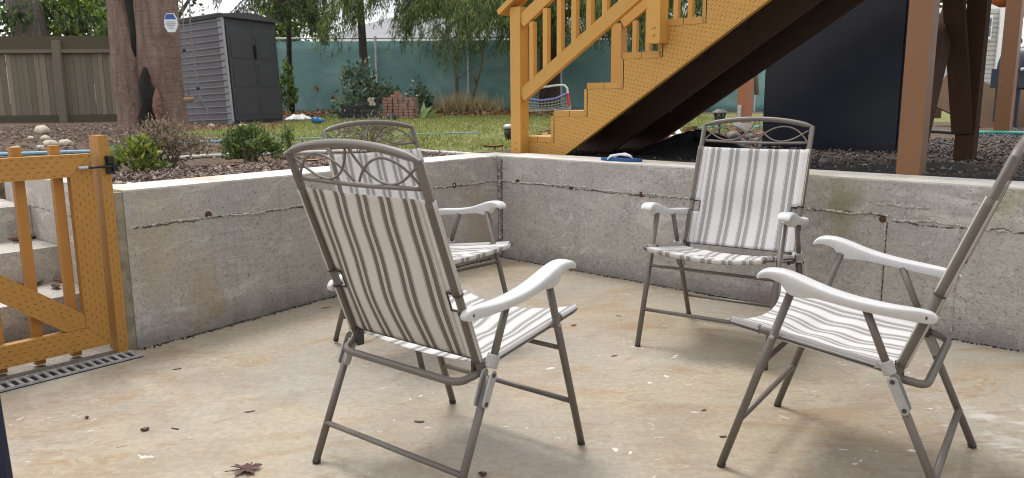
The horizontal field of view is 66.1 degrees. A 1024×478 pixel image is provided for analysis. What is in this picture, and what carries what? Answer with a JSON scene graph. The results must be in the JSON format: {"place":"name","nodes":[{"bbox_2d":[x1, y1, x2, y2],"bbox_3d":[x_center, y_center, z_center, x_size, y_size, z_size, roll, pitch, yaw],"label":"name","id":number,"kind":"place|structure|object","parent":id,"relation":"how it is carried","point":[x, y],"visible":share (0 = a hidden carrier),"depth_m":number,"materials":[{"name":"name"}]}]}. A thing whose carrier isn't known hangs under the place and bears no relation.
{"place":"outdoors","nodes":[
{"label":"outdoors","id":0,"kind":"place"},
{"bbox_2d":[0,257,1023,477],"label":"patio","id":1,"kind":"structure","parent":0,"point":[642,414],"depth_m":2.74,"materials":[{"name":"concrete"}]},
{"bbox_2d":[0,397,12,477],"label":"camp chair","id":2,"kind":"object","parent":1,"relation":"on","point":[5,467],"visible":1,"depth_m":1.88,"materials":[{"name":"blue fabric"}]},
{"bbox_2d":[0,344,114,380],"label":"landing","id":3,"kind":"object","parent":1,"relation":"on","point":[50,363],"depth_m":3.29,"materials":[{"name":"concrete"}]},
{"bbox_2d":[88,135,128,352],"bbox_3d":[-1.726,0.031,3.372,0.089,0.945,0.041,8,13,40],"label":"gate post","id":4,"kind":"object","parent":3,"relation":"on","point":[99,147],"visible":0.9,"depth_m":3.35,"materials":[{"name":"orange wood"}]},
{"bbox_2d":[78,155,118,173],"bbox_3d":[-1.711,-0.303,3.253,0.034,0.075,0.149,8,13,40],"label":"gate latch","id":5,"kind":"object","parent":4,"relation":"attached to","point":[110,166],"visible":1,"depth_m":3.27,"materials":[{"name":"black metal"}]},
{"bbox_3d":[-2.440,0.186,2.547,0.096,0.945,0.091,0,10,0],"label":"gate post","id":6,"kind":"object","parent":3,"relation":"on","visible":0},
{"bbox_2d":[0,145,110,373],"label":"wooden gate","id":7,"kind":"structure","parent":6,"relation":"attached to","point":[87,327],"depth_m":3.21,"materials":[{"name":"orange wood"}]},
{"bbox_2d":[0,350,142,392],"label":"drain grate","id":8,"kind":"object","parent":1,"relation":"on","point":[52,374],"visible":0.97,"depth_m":3.20,"materials":[{"name":"grey metal"}]},
{"bbox_2d":[113,192,136,349],"bbox_3d":[-1.695,0.146,3.425,0.050,0.700,0.043,8,13,40],"label":"filler board","id":9,"kind":"object","parent":1,"relation":"on","point":[125,267],"visible":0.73,"depth_m":3.41,"materials":[{"name":"wood"}]},
{"bbox_2d":[225,462,261,474],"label":"fallen leaf","id":10,"kind":"object","parent":1,"relation":"on","point":[248,467],"visible":1,"depth_m":2.28,"materials":[{"name":"plant"}]},
{"bbox_2d":[322,120,512,369],"bbox_3d":[-0.408,-0.026,3.427,0.674,0.966,0.633,9,14,42],"label":"folding chair","id":11,"kind":"object","parent":1,"relation":"on","point":[386,171],"visible":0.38,"depth_m":3.50,"materials":[{"name":"fabric"}]},
{"bbox_2d":[285,139,584,477],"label":"folding chair","id":12,"kind":"object","parent":1,"relation":"on","point":[396,281],"visible":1,"depth_m":2.09,"materials":[{"name":"fabric"}]},
{"bbox_2d":[478,471,486,476],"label":"fallen leaf","id":13,"kind":"object","parent":1,"relation":"on","point":[481,474],"visible":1,"depth_m":2.24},
{"bbox_2d":[138,256,1018,351],"bbox_3d":[1.032,0.573,2.800,4.999,0.044,2.436,8,13,40],"label":"dirt line","id":14,"kind":"object","parent":1,"relation":"on","point":[229,325],"visible":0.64,"depth_m":4.06,"materials":[{"name":"black soil"}]},
{"bbox_2d":[635,116,814,369],"bbox_3d":[0.942,-0.034,3.409,0.633,0.966,0.674,6,12,34],"label":"folding chair","id":15,"kind":"object","parent":1,"relation":"on","point":[747,198],"visible":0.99,"depth_m":3.52,"materials":[{"name":"fabric"}]},
{"bbox_2d":[717,135,1023,477],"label":"folding chair","id":16,"kind":"object","parent":1,"relation":"on","point":[826,318],"visible":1,"depth_m":2.17,"materials":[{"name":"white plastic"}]},
{"bbox_2d":[0,106,1023,199],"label":"ground","id":17,"kind":"structure","parent":0,"point":[943,122],"depth_m":7.61,"materials":[{"name":"soil"}]},
{"bbox_2d":[0,0,49,34],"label":"leafy tree","id":18,"kind":"object","parent":17,"relation":"on","point":[2,30],"visible":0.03,"depth_m":23.73,"materials":[{"name":"green plant"}]},
{"bbox_2d":[0,199,80,343],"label":"garden steps","id":19,"kind":"structure","parent":17,"relation":"on","point":[15,325],"depth_m":3.79,"materials":[{"name":"concrete"}]},
{"bbox_2d":[51,284,60,287],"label":"fallen leaf","id":20,"kind":"object","parent":19,"relation":"on","point":[56,285],"visible":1,"depth_m":3.76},
{"bbox_2d":[34,125,50,133],"bbox_3d":[-6.165,-1.426,10.338,0.209,0.150,0.192,0,10,0],"label":"rock","id":21,"kind":"object","parent":17,"relation":"on","point":[41,129],"visible":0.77,"depth_m":10.27,"materials":[{"name":"stone"}]},
{"bbox_2d":[40,135,49,140],"bbox_3d":[-4.818,-1.039,8.121,0.106,0.070,0.079,8,13,38],"label":"rock","id":22,"kind":"object","parent":17,"relation":"on","point":[44,137],"visible":0.75,"depth_m":8.09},
{"bbox_2d":[43,140,58,146],"bbox_3d":[-4.123,-0.850,7.041,0.131,0.081,0.087,0,10,0],"label":"rock","id":23,"kind":"object","parent":17,"relation":"on","point":[46,143],"visible":0.59,"depth_m":7.01,"materials":[{"name":"stone"}]},
{"bbox_2d":[0,0,107,35],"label":"broadleaf tree","id":24,"kind":"object","parent":17,"relation":"on","point":[20,20],"visible":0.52,"depth_m":18.59,"materials":[{"name":"green plant"}]},
{"bbox_2d":[0,0,107,94],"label":"leafy tree","id":25,"kind":"object","parent":17,"relation":"on","point":[91,6],"visible":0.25,"depth_m":19.33,"materials":[{"name":"green plant"}]},
{"bbox_2d":[0,36,116,122],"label":"wooden fence","id":26,"kind":"object","parent":17,"relation":"on","point":[44,82],"visible":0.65,"depth_m":16.68,"materials":[{"name":"wood"}]},
{"bbox_2d":[59,139,73,145],"bbox_3d":[-4.077,-0.877,7.197,0.122,0.076,0.082,-5,11,-24],"label":"rock","id":27,"kind":"object","parent":17,"relation":"on","point":[65,142],"visible":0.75,"depth_m":7.17,"materials":[{"name":"stone"}]},
{"bbox_2d":[4,178,131,284],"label":"wing wall","id":28,"kind":"structure","parent":17,"relation":"on","point":[39,197],"depth_m":3.98,"materials":[{"name":"concrete"}]},
{"bbox_2d":[49,0,186,110],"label":"leafy tree","id":29,"kind":"object","parent":17,"relation":"on","point":[92,25],"visible":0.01,"depth_m":29.26,"materials":[{"name":"green plant"}]},
{"bbox_2d":[0,140,246,155],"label":"garden hose","id":30,"kind":"object","parent":17,"relation":"on","point":[61,152],"visible":0.22,"depth_m":5.99,"materials":[{"name":"rubber"}]},
{"bbox_2d":[109,132,175,171],"bbox_3d":[-2.096,-0.470,4.428,0.353,0.268,0.377,0,10,0],"label":"bed shrub","id":31,"kind":"object","parent":17,"relation":"on","point":[144,151],"visible":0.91,"depth_m":4.37,"materials":[{"name":"green plant"}]},
{"bbox_2d":[106,0,190,130],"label":"tree","id":32,"kind":"object","parent":17,"relation":"on","point":[145,58],"visible":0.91,"depth_m":11.14,"materials":[{"name":"brown plant"}]},
{"bbox_2d":[164,13,179,31],"bbox_3d":[-4.650,-2.971,10.856,0.173,0.248,0.285,0,10,0],"label":"security sign","id":33,"kind":"object","parent":32,"relation":"attached to","point":[171,24],"visible":1,"depth_m":10.72,"materials":[{"name":"plastic"}]},
{"bbox_2d":[182,0,208,121],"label":"rope toy","id":34,"kind":"object","parent":32,"relation":"hanging from","point":[189,99],"visible":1,"depth_m":10.71,"materials":[{"name":"brown fabric"}]},
{"bbox_2d":[0,119,309,161],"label":"soil debris","id":35,"kind":"object","parent":17,"relation":"on","point":[22,137],"visible":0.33,"depth_m":10.08,"materials":[{"name":"brown soil"}]},
{"bbox_2d":[108,112,224,168],"bbox_3d":[-2.061,-0.575,4.685,0.719,0.379,0.461,0,10,0],"label":"bed shrub","id":36,"kind":"object","parent":17,"relation":"on","point":[157,133],"visible":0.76,"depth_m":4.62,"materials":[{"name":"green plant"}]},
{"bbox_2d":[178,0,226,17],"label":"leafy tree","id":37,"kind":"object","parent":17,"relation":"on","point":[186,3],"visible":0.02,"depth_m":32.37,"materials":[{"name":"green plant"}]},
{"bbox_2d":[179,120,289,130],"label":"needle litter","id":38,"kind":"object","parent":17,"relation":"on","point":[204,126],"visible":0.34,"depth_m":11.53,"materials":[{"name":"brown plant"}]},
{"bbox_2d":[179,12,294,124],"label":"garden shed","id":39,"kind":"structure","parent":17,"relation":"on","point":[236,65],"depth_m":12.82,"materials":[{"name":"grey plastic"}]},
{"bbox_2d":[224,25,260,120],"bbox_3d":[-4.381,-2.687,12.818,0.087,1.500,0.671,3,11,18],"label":"door","id":40,"kind":"structure","parent":39,"relation":"in","point":[239,42],"depth_m":12.78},
{"bbox_2d":[251,28,282,118],"bbox_3d":[-4.177,-2.808,13.435,0.087,1.500,0.671,3,11,18],"label":"door","id":41,"kind":"structure","parent":39,"relation":"in","point":[266,63],"depth_m":13.42,"materials":[{"name":"plastic"}]},
{"bbox_2d":[217,120,287,162],"bbox_3d":[-1.689,-0.615,5.097,0.459,0.318,0.381,0,10,0],"label":"bed shrub","id":42,"kind":"object","parent":17,"relation":"on","point":[257,139],"visible":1,"depth_m":5.04,"materials":[{"name":"green plant"}]},
{"bbox_2d":[280,125,295,150],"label":"bed shrub","id":43,"kind":"object","parent":17,"relation":"on","point":[288,138],"visible":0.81,"depth_m":5.83,"materials":[{"name":"green plant"}]},
{"bbox_2d":[111,148,466,183],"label":"bark mulch","id":44,"kind":"object","parent":17,"relation":"on","point":[159,174],"visible":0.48,"depth_m":4.35,"materials":[{"name":"wood"}]},
{"bbox_2d":[279,56,298,112],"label":"shrub","id":45,"kind":"object","parent":17,"relation":"on","point":[284,80],"visible":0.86,"depth_m":18.21,"materials":[{"name":"green plant"}]},
{"bbox_2d":[250,0,339,41],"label":"leafy tree","id":46,"kind":"object","parent":17,"relation":"on","point":[281,33],"visible":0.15,"depth_m":21.34,"materials":[{"name":"green plant"}]},
{"bbox_2d":[248,0,342,112],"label":"young conifer","id":47,"kind":"object","parent":17,"relation":"on","point":[305,9],"visible":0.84,"depth_m":15.80,"materials":[{"name":"green plant"}]},
{"bbox_2d":[284,114,311,119],"bbox_3d":[-4.171,-2.400,15.411,0.500,0.110,0.300,0,10,0],"label":"plastic sheet","id":48,"kind":"object","parent":17,"relation":"on","point":[300,116],"visible":0.87,"depth_m":15.31,"materials":[{"name":"plastic"}]},
{"bbox_2d":[113,152,516,348],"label":"retaining wall","id":49,"kind":"structure","parent":17,"relation":"on","point":[206,253],"depth_m":3.79,"materials":[{"name":"concrete"}]},
{"bbox_2d":[311,117,324,123],"bbox_3d":[-3.074,-1.888,12.537,0.209,0.125,0.138,3,11,17],"label":"plastic cup","id":50,"kind":"object","parent":17,"relation":"on","point":[318,120],"visible":0.96,"depth_m":12.50,"materials":[{"name":"plastic"}]},
{"bbox_2d":[207,0,443,108],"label":"slender conifer","id":51,"kind":"object","parent":17,"relation":"on","point":[363,54],"visible":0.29,"depth_m":16.65,"materials":[{"name":"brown plant"}]},
{"bbox_2d":[159,149,497,160],"bbox_3d":[-1.216,-0.595,5.548,2.318,0.039,0.664,1,10,5],"label":"edging pipe","id":52,"kind":"object","parent":17,"relation":"on","point":[298,153],"visible":0.53,"depth_m":5.64,"materials":[{"name":"plastic"}]},
{"bbox_2d":[339,116,361,118],"bbox_3d":[-3.066,-2.330,15.122,0.456,0.058,0.350,-1,10,-3],"label":"stone slab","id":53,"kind":"object","parent":17,"relation":"on","point":[340,117],"depth_m":14.95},
{"bbox_2d":[340,112,358,115],"bbox_3d":[-3.055,-2.396,15.110,0.423,0.058,0.350,-1,10,-3],"label":"stone slab","id":54,"kind":"object","parent":53,"relation":"on","point":[349,114],"depth_m":14.94,"materials":[{"name":"stone"}]},
{"bbox_2d":[341,109,359,111],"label":"stone slab","id":55,"kind":"object","parent":54,"relation":"on","point":[351,110],"depth_m":14.93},
{"bbox_2d":[343,106,363,108],"bbox_3d":[-3.034,-2.527,15.087,0.357,0.058,0.350,-1,10,-2],"label":"stone slab","id":56,"kind":"object","parent":55,"relation":"on","point":[350,107],"depth_m":14.91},
{"bbox_2d":[323,55,386,115],"bbox_3d":[-3.272,-3.130,16.286,1.400,1.319,1.084,0,10,0],"label":"bush","id":57,"kind":"object","parent":17,"relation":"on","point":[359,79],"visible":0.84,"depth_m":16.20,"materials":[{"name":"green plant"}]},
{"bbox_2d":[331,109,404,152],"bbox_3d":[-1.015,-0.732,5.553,0.542,0.371,0.301,0,10,0],"label":"bed shrub","id":58,"kind":"object","parent":17,"relation":"on","point":[380,128],"visible":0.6,"depth_m":5.53,"materials":[{"name":"green plant"}]},
{"bbox_2d":[359,115,377,118],"bbox_3d":[-2.737,-2.334,15.021,0.324,0.056,0.320,-1,10,-2],"label":"stone slab","id":59,"kind":"object","parent":17,"relation":"on","point":[366,116],"depth_m":14.86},
{"bbox_2d":[359,112,378,114],"bbox_3d":[-2.730,-2.395,15.009,0.323,0.056,0.320,-1,10,-1],"label":"stone slab","id":60,"kind":"object","parent":59,"relation":"on","point":[365,113],"depth_m":14.85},
{"bbox_2d":[360,108,378,111],"bbox_3d":[-2.712,-2.457,14.998,0.314,0.056,0.320,-1,10,-2],"label":"stone slab","id":61,"kind":"object","parent":60,"relation":"on","point":[368,110],"depth_m":14.84,"materials":[{"name":"stone"}]},
{"bbox_2d":[359,105,379,107],"bbox_3d":[-2.714,-2.518,14.987,0.335,0.056,0.320,-1,10,-1],"label":"stone slab","id":62,"kind":"object","parent":61,"relation":"on","point":[368,106],"depth_m":14.83,"materials":[{"name":"stone"}]},
{"bbox_2d":[360,102,377,104],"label":"stone slab","id":63,"kind":"object","parent":62,"relation":"on","point":[364,103],"depth_m":14.81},
{"bbox_2d":[360,99,380,101],"bbox_3d":[-2.691,-2.640,14.965,0.316,0.056,0.320,0,10,4],"label":"stone slab","id":64,"kind":"object","parent":63,"relation":"on","point":[374,100],"depth_m":14.81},
{"bbox_2d":[367,97,375,105],"bbox_3d":[-2.625,-2.565,14.704,0.156,0.165,0.036,0,10,0],"label":"cloth","id":65,"kind":"object","parent":64,"relation":"on","point":[371,101],"visible":1,"depth_m":14.69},
{"bbox_2d":[274,132,479,139],"bbox_3d":[-1.352,-1.072,8.165,2.391,0.024,0.106,-7,12,-33],"label":"garden hose","id":66,"kind":"object","parent":17,"relation":"on","point":[395,134],"visible":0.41,"depth_m":8.43,"materials":[{"name":"rubber"}]},
{"bbox_2d":[369,75,404,113],"bbox_3d":[-2.698,-3.036,16.651,0.816,0.844,0.767,-3,11,-14],"label":"plant","id":67,"kind":"object","parent":17,"relation":"on","point":[388,89],"visible":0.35,"depth_m":16.51,"materials":[{"name":"green plant"}]},
{"bbox_2d":[387,113,395,119],"bbox_3d":[-2.187,-2.211,14.328,0.165,0.154,0.152,0,10,0],"label":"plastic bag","id":68,"kind":"object","parent":17,"relation":"on","point":[393,115],"visible":0.57,"depth_m":14.27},
{"bbox_2d":[378,0,450,17],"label":"leafy tree","id":69,"kind":"object","parent":17,"relation":"on","point":[430,13],"visible":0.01,"depth_m":41.53,"materials":[{"name":"green plant"}]},
{"bbox_2d":[404,74,435,114],"bbox_3d":[-1.974,-3.022,16.621,0.665,0.919,0.613,4,11,25],"label":"plant","id":70,"kind":"object","parent":17,"relation":"on","point":[422,97],"visible":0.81,"depth_m":16.56,"materials":[{"name":"green plant"}]},
{"bbox_2d":[421,102,439,118],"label":"cut leaf","id":71,"kind":"object","parent":17,"relation":"on","point":[424,112],"visible":0.8,"depth_m":15.26,"materials":[{"name":"plant"}]},
{"bbox_2d":[420,88,468,113],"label":"grass tuft","id":72,"kind":"object","parent":17,"relation":"on","point":[446,109],"visible":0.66,"depth_m":17.03,"materials":[{"name":"plant"}]},
{"bbox_2d":[428,17,485,99],"bbox_3d":[-1.316,-4.060,17.410,1.514,2.138,0.572,0,10,0],"label":"bare sapling","id":73,"kind":"object","parent":17,"relation":"on","point":[456,81],"visible":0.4,"depth_m":17.47,"materials":[{"name":"brown plant"}]},
{"bbox_2d":[170,113,762,151],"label":"lawn grass","id":74,"kind":"structure","parent":17,"relation":"on","point":[482,119],"depth_m":9.99,"materials":[{"name":"plant"}]},
{"bbox_2d":[438,86,495,112],"bbox_3d":[-0.999,-3.045,17.168,1.563,0.644,1.047,0,10,0],"label":"grass tuft","id":75,"kind":"object","parent":17,"relation":"on","point":[471,105],"visible":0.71,"depth_m":17.03,"materials":[{"name":"plant"}]},
{"bbox_2d":[457,25,494,100],"bbox_3d":[-0.756,-3.989,17.528,1.108,1.876,0.741,-8,13,-37],"label":"bare sapling","id":76,"kind":"object","parent":17,"relation":"on","point":[477,80],"visible":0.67,"depth_m":17.49,"materials":[{"name":"brown plant"}]},
{"bbox_2d":[461,92,506,111],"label":"grass tuft","id":77,"kind":"object","parent":17,"relation":"on","point":[494,107],"visible":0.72,"depth_m":17.06,"materials":[{"name":"plant"}]},
{"bbox_2d":[328,18,642,40],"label":"house","id":78,"kind":"structure","parent":17,"relation":"on","point":[378,31],"depth_m":32.37,"materials":[{"name":"white"}]},
{"bbox_2d":[483,144,503,146],"bbox_3d":[-0.144,-0.719,6.087,0.160,0.023,0.092,0,10,0],"label":"stick","id":79,"kind":"object","parent":17,"relation":"on","point":[501,145],"visible":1,"depth_m":6.07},
{"bbox_2d":[306,0,702,114],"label":"drooping conifer","id":80,"kind":"object","parent":17,"relation":"on","point":[465,18],"visible":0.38,"depth_m":14.72,"materials":[{"name":"green plant"}]},
{"bbox_2d":[503,124,510,139],"bbox_3d":[-0.032,-1.031,7.601,0.108,0.150,0.108,0,10,0],"label":"garden light","id":81,"kind":"object","parent":17,"relation":"on","point":[507,130],"visible":0.6,"depth_m":7.56,"materials":[{"name":"plastic"}]},
{"bbox_2d":[276,35,765,112],"bbox_3d":[-0.845,-4.000,19.325,16.073,1.995,0.153,-1,10,-1],"label":"chain link fence","id":82,"kind":"object","parent":17,"relation":"on","point":[311,70],"visible":0.2,"depth_m":19.32,"materials":[{"name":"fabric"}]},
{"bbox_2d":[283,107,761,140],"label":"leaf litter","id":83,"kind":"object","parent":17,"relation":"on","point":[321,113],"visible":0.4,"depth_m":16.51,"materials":[{"name":"plant"}]},
{"bbox_2d":[529,84,570,111],"bbox_3d":[0.583,-2.675,15.018,1.483,0.532,0.612,6,12,32],"label":"toy goal","id":84,"kind":"object","parent":17,"relation":"on","point":[567,98],"visible":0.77,"depth_m":14.85,"materials":[{"name":"white plastic"}]},
{"bbox_2d":[497,0,864,154],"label":"wooden stairs","id":85,"kind":"structure","parent":17,"relation":"on","point":[692,68],"depth_m":5.15,"materials":[{"name":"paint"}]},
{"bbox_2d":[711,109,728,133],"bbox_3d":[1.993,-1.087,7.564,0.168,0.320,0.168,0,10,0],"label":"garden lantern","id":86,"kind":"object","parent":17,"relation":"on","point":[719,114],"visible":0.66,"depth_m":7.51,"materials":[{"name":"grey metal"}]},
{"bbox_2d":[698,125,762,128],"bbox_3d":[2.658,-1.338,9.387,0.530,0.030,1.247,6,12,31],"label":"garden hose","id":87,"kind":"object","parent":17,"relation":"on","point":[757,126],"visible":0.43,"depth_m":9.31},
{"bbox_2d":[726,131,740,139],"bbox_3d":[2.022,-0.942,7.202,0.131,0.095,0.126,0,10,0],"label":"rock","id":88,"kind":"object","parent":17,"relation":"on","point":[732,134],"visible":0.74,"depth_m":7.16,"materials":[{"name":"stone"}]},
{"bbox_2d":[733,78,753,130],"bbox_3d":[2.611,-2.156,8.772,0.160,1.987,0.162,9,14,42],"label":"deck post","id":89,"kind":"object","parent":17,"relation":"on","point":[745,100],"visible":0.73,"depth_m":8.84,"materials":[{"name":"wood"}]},
{"bbox_2d":[745,133,754,139],"bbox_3d":[2.167,-0.931,7.182,0.090,0.068,0.094,0,10,0],"label":"rock","id":90,"kind":"object","parent":17,"relation":"on","point":[751,136],"visible":0.63,"depth_m":7.15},
{"bbox_2d":[754,75,758,94],"bbox_3d":[5.872,-4.331,18.407,0.353,1.891,0.318,-5,11,-22],"label":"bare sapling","id":91,"kind":"object","parent":17,"relation":"on","point":[756,87],"visible":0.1,"depth_m":18.53,"materials":[{"name":"brown plant"}]},
{"bbox_2d":[498,153,1023,351],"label":"retaining wall","id":92,"kind":"structure","parent":17,"relation":"on","point":[587,214],"depth_m":3.78,"materials":[{"name":"concrete"}]},
{"bbox_2d":[601,153,641,161],"bbox_3d":[0.646,-0.486,4.655,0.268,0.047,0.096,8,13,37],"label":"flip flop","id":93,"kind":"object","parent":92,"relation":"on","point":[613,157],"visible":1,"depth_m":4.63,"materials":[{"name":"blue plastic"}]},
{"bbox_2d":[896,0,939,174],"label":"deck post","id":94,"kind":"object","parent":92,"relation":"on","point":[920,50],"visible":1,"depth_m":3.67,"materials":[{"name":"wood"}]},
{"bbox_2d":[928,6,951,142],"bbox_3d":[2.621,-1.323,4.727,0.084,1.420,2.474,6,12,32],"label":"slanting brace","id":95,"kind":"object","parent":94,"relation":"attached to","point":[944,42],"visible":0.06,"depth_m":4.33,"materials":[{"name":"wood"}]},
{"bbox_2d":[570,150,1023,180],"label":"damp soil","id":96,"kind":"structure","parent":17,"relation":"on","point":[883,168],"depth_m":4.19,"materials":[{"name":"soil"}]},
{"bbox_2d":[631,129,746,159],"bbox_3d":[1.230,-0.644,5.329,0.599,0.197,1.039,-10,14,-43],"label":"plastic sheet","id":97,"kind":"object","parent":96,"relation":"on","point":[684,146],"visible":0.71,"depth_m":5.22,"materials":[{"name":"plastic"}]},
{"bbox_2d":[818,157,830,162],"bbox_3d":[1.831,-0.454,4.607,0.080,0.048,0.055,0,10,0],"label":"rock","id":98,"kind":"object","parent":96,"relation":"on","point":[823,160],"visible":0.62,"depth_m":4.59,"materials":[{"name":"stone"}]},
{"bbox_2d":[762,0,908,152],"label":"black cabinet","id":99,"kind":"object","parent":17,"relation":"on","point":[837,83],"visible":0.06,"depth_m":5.74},
{"bbox_2d":[931,129,950,133],"bbox_3d":[4.477,-1.117,8.186,0.072,0.042,0.524,-2,10,-6],"label":"garden hose","id":100,"kind":"object","parent":17,"relation":"on","point":[940,131],"visible":0.57,"depth_m":8.21,"materials":[{"name":"rubber"}]},
{"bbox_2d":[938,4,1005,83],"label":"white shed","id":101,"kind":"structure","parent":17,"relation":"on","point":[995,34],"depth_m":21.41,"materials":[{"name":"plastic"}]},
{"bbox_2d":[988,15,992,39],"bbox_3d":[12.875,-5.736,21.321,0.238,0.640,0.075,0,10,0],"label":"window","id":102,"kind":"structure","parent":101,"relation":"in","point":[991,16],"depth_m":21.30,"materials":[{"name":"white glass"}]},
{"bbox_2d":[953,0,991,161],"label":"deck post","id":103,"kind":"object","parent":17,"relation":"on","point":[978,23],"visible":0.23,"depth_m":4.65,"materials":[{"name":"wood"}]},
{"bbox_2d":[942,0,972,134],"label":"slanting brace","id":104,"kind":"object","parent":103,"relation":"attached to","point":[958,72],"visible":0.94,"depth_m":4.62,"materials":[{"name":"wood"}]},
{"bbox_2d":[937,75,1023,127],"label":"plywood sheet","id":105,"kind":"object","parent":17,"relation":"on","point":[987,108],"visible":0.25,"depth_m":9.66,"materials":[{"name":"wood"}]},
{"bbox_2d":[979,131,1023,134],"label":"garden hose","id":106,"kind":"object","parent":17,"relation":"on","point":[1003,132],"visible":0.49,"depth_m":7.71,"materials":[{"name":"rubber"}]},
{"bbox_2d":[990,47,1023,127],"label":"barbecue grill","id":107,"kind":"object","parent":17,"relation":"on","point":[995,77],"visible":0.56,"depth_m":8.93,"materials":[{"name":"metal"}]},
{"bbox_2d":[993,0,1023,130],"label":"deck post","id":108,"kind":"object","parent":17,"relation":"on","point":[1009,61],"visible":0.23,"depth_m":8.02,"materials":[{"name":"wood"}]},
{"bbox_2d":[991,0,1005,7],"bbox_3d":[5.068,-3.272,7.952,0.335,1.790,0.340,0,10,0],"label":"hanging basket","id":109,"kind":"object","parent":108,"relation":"hanging from","point":[1000,3],"visible":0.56,"depth_m":8.06,"materials":[{"name":"ceramic"}]},
{"bbox_2d":[0,0,1023,102],"label":"sky","id":110,"kind":"structure","parent":0,"point":[230,4],"materials":[{"name":"white"}]},
{"bbox_2d":[573,126,1023,177],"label":"gravel","id":111,"kind":"structure","parent":0,"point":[984,138],"depth_m":5.27,"materials":[{"name":"gravel"}]},
{"bbox_2d":[934,109,941,117],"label":"wood block","id":112,"kind":"structure","parent":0,"point":[938,113],"depth_m":13.12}
]}

